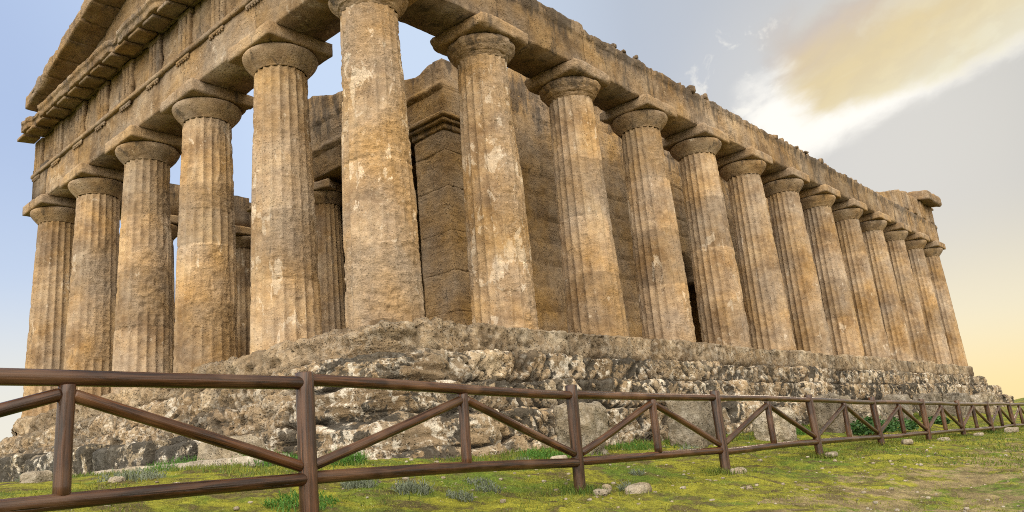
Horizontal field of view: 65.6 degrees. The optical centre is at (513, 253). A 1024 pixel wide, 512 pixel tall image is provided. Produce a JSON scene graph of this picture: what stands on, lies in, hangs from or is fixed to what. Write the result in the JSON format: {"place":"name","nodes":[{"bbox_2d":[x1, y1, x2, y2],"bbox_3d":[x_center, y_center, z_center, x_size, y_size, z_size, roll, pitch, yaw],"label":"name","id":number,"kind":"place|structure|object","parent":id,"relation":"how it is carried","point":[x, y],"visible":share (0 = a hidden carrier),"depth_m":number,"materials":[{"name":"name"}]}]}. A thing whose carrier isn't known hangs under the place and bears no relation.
{"place":"outdoors","nodes":[
{"label":"outdoors","id":0,"kind":"place"},
{"bbox_2d":[24,443,114,476],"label":"stone block","id":1,"kind":"structure","parent":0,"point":[82,460],"depth_m":14.50,"materials":[{"name":"grey stone"}]},
{"bbox_2d":[0,398,1023,511],"bbox_3d":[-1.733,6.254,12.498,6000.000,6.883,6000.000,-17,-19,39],"label":"ground","id":2,"kind":"structure","parent":0,"point":[980,492],"depth_m":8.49,"materials":[{"name":"green plant"}]},
{"bbox_2d":[0,452,48,481],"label":"stone block","id":3,"kind":"structure","parent":2,"relation":"on","point":[11,468],"depth_m":16.56,"materials":[{"name":"grey stone"}]},
{"bbox_2d":[19,470,52,482],"bbox_3d":[-5.197,2.450,8.644,0.210,0.178,0.312,-7,-14,6],"label":"stone","id":4,"kind":"object","parent":2,"relation":"on","point":[36,476],"visible":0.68,"depth_m":8.55,"materials":[{"name":"beige stone"}]},
{"bbox_2d":[108,476,125,482],"bbox_3d":[-3.847,2.199,7.695,0.114,0.085,0.144,-13,-16,28],"label":"stone","id":5,"kind":"object","parent":2,"relation":"on","point":[117,479],"visible":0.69,"depth_m":7.65,"materials":[{"name":"beige stone"}]},
{"bbox_2d":[92,466,166,482],"bbox_3d":[-3.796,2.224,8.031,0.685,0.177,0.681,-8,-15,10],"label":"silvery plant","id":6,"kind":"object","parent":2,"relation":"on","point":[136,476],"visible":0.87,"depth_m":7.93,"materials":[{"name":"grey plant"}]},
{"bbox_2d":[92,436,190,470],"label":"stone block","id":7,"kind":"structure","parent":2,"relation":"on","point":[134,453],"depth_m":13.12,"materials":[{"name":"grey stone"}]},
{"bbox_2d":[146,455,203,470],"bbox_3d":[-4.803,3.081,11.652,1.274,0.280,1.305,-17,-19,39],"label":"fennel clump","id":8,"kind":"object","parent":2,"relation":"on","point":[175,462],"visible":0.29,"depth_m":11.40,"materials":[{"name":"green plant"}]},
{"bbox_2d":[154,440,201,464],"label":"stone block","id":9,"kind":"structure","parent":2,"relation":"on","point":[182,449],"depth_m":12.08,"materials":[{"name":"grey stone"}]},
{"bbox_2d":[94,453,290,474],"bbox_3d":[-4.937,3.134,11.550,5.900,0.289,0.346,-18,-19,41],"label":"kerb stone","id":10,"kind":"object","parent":2,"relation":"on","point":[225,461],"visible":0.27,"depth_m":10.53,"materials":[{"name":"beige stone"}]},
{"bbox_2d":[197,435,265,459],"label":"stone block","id":11,"kind":"structure","parent":2,"relation":"on","point":[206,451],"depth_m":11.41,"materials":[{"name":"beige stone"}]},
{"bbox_2d":[249,452,297,466],"bbox_3d":[-2.824,2.472,9.592,0.669,0.192,0.646,-11,-15,22],"label":"fennel clump","id":12,"kind":"object","parent":2,"relation":"on","point":[296,457],"visible":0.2,"depth_m":9.53,"materials":[{"name":"green plant"}]},
{"bbox_2d":[261,487,340,511],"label":"fennel clump","id":13,"kind":"object","parent":2,"relation":"on","point":[286,498],"visible":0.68,"depth_m":6.60,"materials":[{"name":"green plant"}]},
{"bbox_2d":[326,446,371,465],"bbox_3d":[-1.902,2.302,9.063,0.611,0.292,0.621,-17,-19,39],"label":"fennel clump","id":14,"kind":"object","parent":2,"relation":"on","point":[359,457],"visible":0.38,"depth_m":8.96,"materials":[{"name":"green plant"}]},
{"bbox_2d":[338,479,378,489],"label":"silvery plant","id":15,"kind":"object","parent":2,"relation":"on","point":[355,484],"visible":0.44,"depth_m":7.53,"materials":[{"name":"grey plant"}]},
{"bbox_2d":[391,477,437,494],"bbox_3d":[-0.936,2.148,7.397,0.491,0.225,0.492,-17,-19,39],"label":"silvery plant","id":16,"kind":"object","parent":2,"relation":"on","point":[407,487],"visible":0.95,"depth_m":7.37,"materials":[{"name":"grey plant"}]},
{"bbox_2d":[446,488,473,501],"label":"silvery plant","id":17,"kind":"object","parent":2,"relation":"on","point":[453,494],"visible":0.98,"depth_m":7.24,"materials":[{"name":"grey plant"}]},
{"bbox_2d":[463,476,492,485],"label":"silvery plant","id":18,"kind":"object","parent":2,"relation":"on","point":[474,481],"visible":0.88,"depth_m":8.24,"materials":[{"name":"grey plant"}]},
{"bbox_2d":[475,481,504,492],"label":"silvery plant","id":19,"kind":"object","parent":2,"relation":"on","point":[490,488],"visible":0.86,"depth_m":7.77,"materials":[{"name":"grey plant"}]},
{"bbox_2d":[0,0,1013,460],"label":"greek temple","id":20,"kind":"structure","parent":2,"relation":"on","point":[528,194],"depth_m":19.77,"materials":[{"name":"stone"}]},
{"bbox_2d":[0,368,1023,511],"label":"wooden fence","id":21,"kind":"object","parent":2,"relation":"on","point":[66,395],"visible":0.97,"depth_m":5.87,"materials":[{"name":"brown wood"}]},
{"bbox_2d":[520,446,568,458],"bbox_3d":[0.469,2.838,11.275,0.769,0.233,0.844,-17,-19,39],"label":"fennel clump","id":22,"kind":"object","parent":2,"relation":"on","point":[541,453],"visible":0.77,"depth_m":11.19,"materials":[{"name":"green plant"}]},
{"bbox_2d":[550,455,567,458],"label":"stone","id":23,"kind":"object","parent":2,"relation":"on","point":[558,456],"visible":0.43,"depth_m":10.76,"materials":[{"name":"beige stone"}]},
{"bbox_2d":[552,401,608,455],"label":"stone block","id":24,"kind":"structure","parent":2,"relation":"on","point":[593,420],"depth_m":12.08,"materials":[{"name":"beige stone"}]},
{"bbox_2d":[593,489,610,495],"bbox_3d":[0.886,2.379,7.926,0.139,0.085,0.270,-12,-16,23],"label":"stone","id":25,"kind":"object","parent":2,"relation":"on","point":[602,492],"visible":0.84,"depth_m":7.82,"materials":[{"name":"beige stone"}]},
{"bbox_2d":[602,484,611,489],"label":"stone","id":26,"kind":"object","parent":2,"relation":"on","point":[608,486],"visible":0.47,"depth_m":8.24,"materials":[{"name":"beige stone"}]},
{"bbox_2d":[615,479,636,490],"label":"silvery plant","id":27,"kind":"object","parent":2,"relation":"on","point":[622,485],"visible":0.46,"depth_m":8.28,"materials":[{"name":"grey plant"}]},
{"bbox_2d":[614,439,653,450],"bbox_3d":[2.027,3.184,13.146,0.724,0.217,0.818,-17,-19,39],"label":"fennel clump","id":28,"kind":"object","parent":2,"relation":"on","point":[626,444],"visible":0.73,"depth_m":13.08,"materials":[{"name":"green plant"}]},
{"bbox_2d":[628,469,644,475],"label":"silvery plant","id":29,"kind":"object","parent":2,"relation":"on","point":[633,472],"visible":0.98,"depth_m":9.86,"materials":[{"name":"grey plant"}]},
{"bbox_2d":[624,482,651,493],"bbox_3d":[1.299,2.455,8.260,0.204,0.135,0.587,-11,-15,20],"label":"stone","id":30,"kind":"object","parent":2,"relation":"on","point":[639,487],"visible":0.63,"depth_m":8.05,"materials":[{"name":"beige stone"}]},
{"bbox_2d":[677,444,701,449],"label":"silvery plant","id":31,"kind":"object","parent":2,"relation":"on","point":[685,447],"visible":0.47,"depth_m":12.48,"materials":[{"name":"plant"}]},
{"bbox_2d":[664,393,715,447],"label":"stone block","id":32,"kind":"structure","parent":2,"relation":"on","point":[699,414],"depth_m":13.83,"materials":[{"name":"beige stone"}]},
{"bbox_2d":[729,467,746,473],"bbox_3d":[2.845,2.756,10.036,0.163,0.112,0.274,-15,-17,34],"label":"stone","id":33,"kind":"object","parent":2,"relation":"on","point":[738,469],"visible":0.53,"depth_m":9.95,"materials":[{"name":"beige stone"}]},
{"bbox_2d":[752,407,796,441],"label":"stone block","id":34,"kind":"structure","parent":2,"relation":"on","point":[785,430],"depth_m":15.51,"materials":[{"name":"beige stone"}]},
{"bbox_2d":[796,425,810,434],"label":"fennel clump","id":35,"kind":"object","parent":2,"relation":"on","point":[799,433],"visible":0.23,"depth_m":16.98,"materials":[{"name":"green plant"}]},
{"bbox_2d":[825,451,837,456],"bbox_3d":[4.984,3.152,12.465,0.149,0.098,0.242,-17,-19,39],"label":"stone","id":36,"kind":"object","parent":2,"relation":"on","point":[833,453],"visible":0.88,"depth_m":12.41,"materials":[{"name":"beige stone"}]},
{"bbox_2d":[814,393,853,432],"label":"stone block","id":37,"kind":"structure","parent":2,"relation":"on","point":[825,412],"depth_m":18.28,"materials":[{"name":"beige stone"}]},
{"bbox_2d":[853,404,888,423],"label":"stone block","id":38,"kind":"structure","parent":2,"relation":"on","point":[862,410],"depth_m":20.34,"materials":[{"name":"beige stone"}]},
{"bbox_2d":[850,416,894,434],"bbox_3d":[8.071,3.898,18.084,1.077,0.441,1.068,-17,-19,39],"label":"leafy plant","id":39,"kind":"object","parent":2,"relation":"on","point":[862,428],"visible":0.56,"depth_m":17.88,"materials":[{"name":"green plant"}]},
{"bbox_2d":[881,394,912,420],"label":"stone block","id":40,"kind":"structure","parent":2,"relation":"on","point":[891,407],"depth_m":22.27,"materials":[{"name":"beige stone"}]},
{"bbox_2d":[886,417,918,430],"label":"leafy plant","id":41,"kind":"object","parent":2,"relation":"on","point":[910,424],"visible":0.47,"depth_m":19.19,"materials":[{"name":"green plant"}]},
{"bbox_2d":[901,439,912,443],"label":"stone","id":42,"kind":"object","parent":2,"relation":"on","point":[906,441],"visible":0.9,"depth_m":15.79,"materials":[{"name":"beige stone"}]},
{"bbox_2d":[912,391,946,416],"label":"stone block","id":43,"kind":"structure","parent":2,"relation":"on","point":[931,410],"depth_m":24.65,"materials":[{"name":"beige stone"}]},
{"bbox_2d":[921,416,950,423],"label":"leafy plant","id":44,"kind":"object","parent":2,"relation":"on","point":[938,420],"visible":0.44,"depth_m":22.61,"materials":[{"name":"green plant"}]},
{"bbox_2d":[937,437,949,440],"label":"stone","id":45,"kind":"object","parent":2,"relation":"on","point":[943,438],"visible":0.54,"depth_m":17.17,"materials":[{"name":"beige stone"}]},
{"bbox_2d":[941,392,971,417],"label":"stone block","id":46,"kind":"structure","parent":2,"relation":"on","point":[953,397],"depth_m":27.01,"materials":[{"name":"beige stone"}]},
{"bbox_2d":[973,432,983,435],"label":"stone","id":47,"kind":"object","parent":2,"relation":"on","point":[980,434],"visible":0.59,"depth_m":19.60,"materials":[{"name":"beige stone"}]},
{"bbox_2d":[969,392,997,414],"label":"stone block","id":48,"kind":"structure","parent":2,"relation":"on","point":[990,397],"depth_m":29.85,"materials":[{"name":"beige stone"}]},
{"bbox_2d":[1004,427,1018,432],"bbox_3d":[14.018,4.978,22.391,0.322,0.181,0.463,-17,-19,39],"label":"stone","id":49,"kind":"object","parent":2,"relation":"on","point":[1012,429],"visible":0.74,"depth_m":22.25,"materials":[{"name":"beige stone"}]},
{"bbox_2d":[0,0,1023,440],"label":"sky","id":50,"kind":"structure","parent":0,"point":[903,95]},
{"bbox_2d":[104,437,1023,511],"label":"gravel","id":51,"kind":"structure","parent":0,"point":[681,487],"depth_m":8.64,"materials":[{"name":"stone"}]}
]}

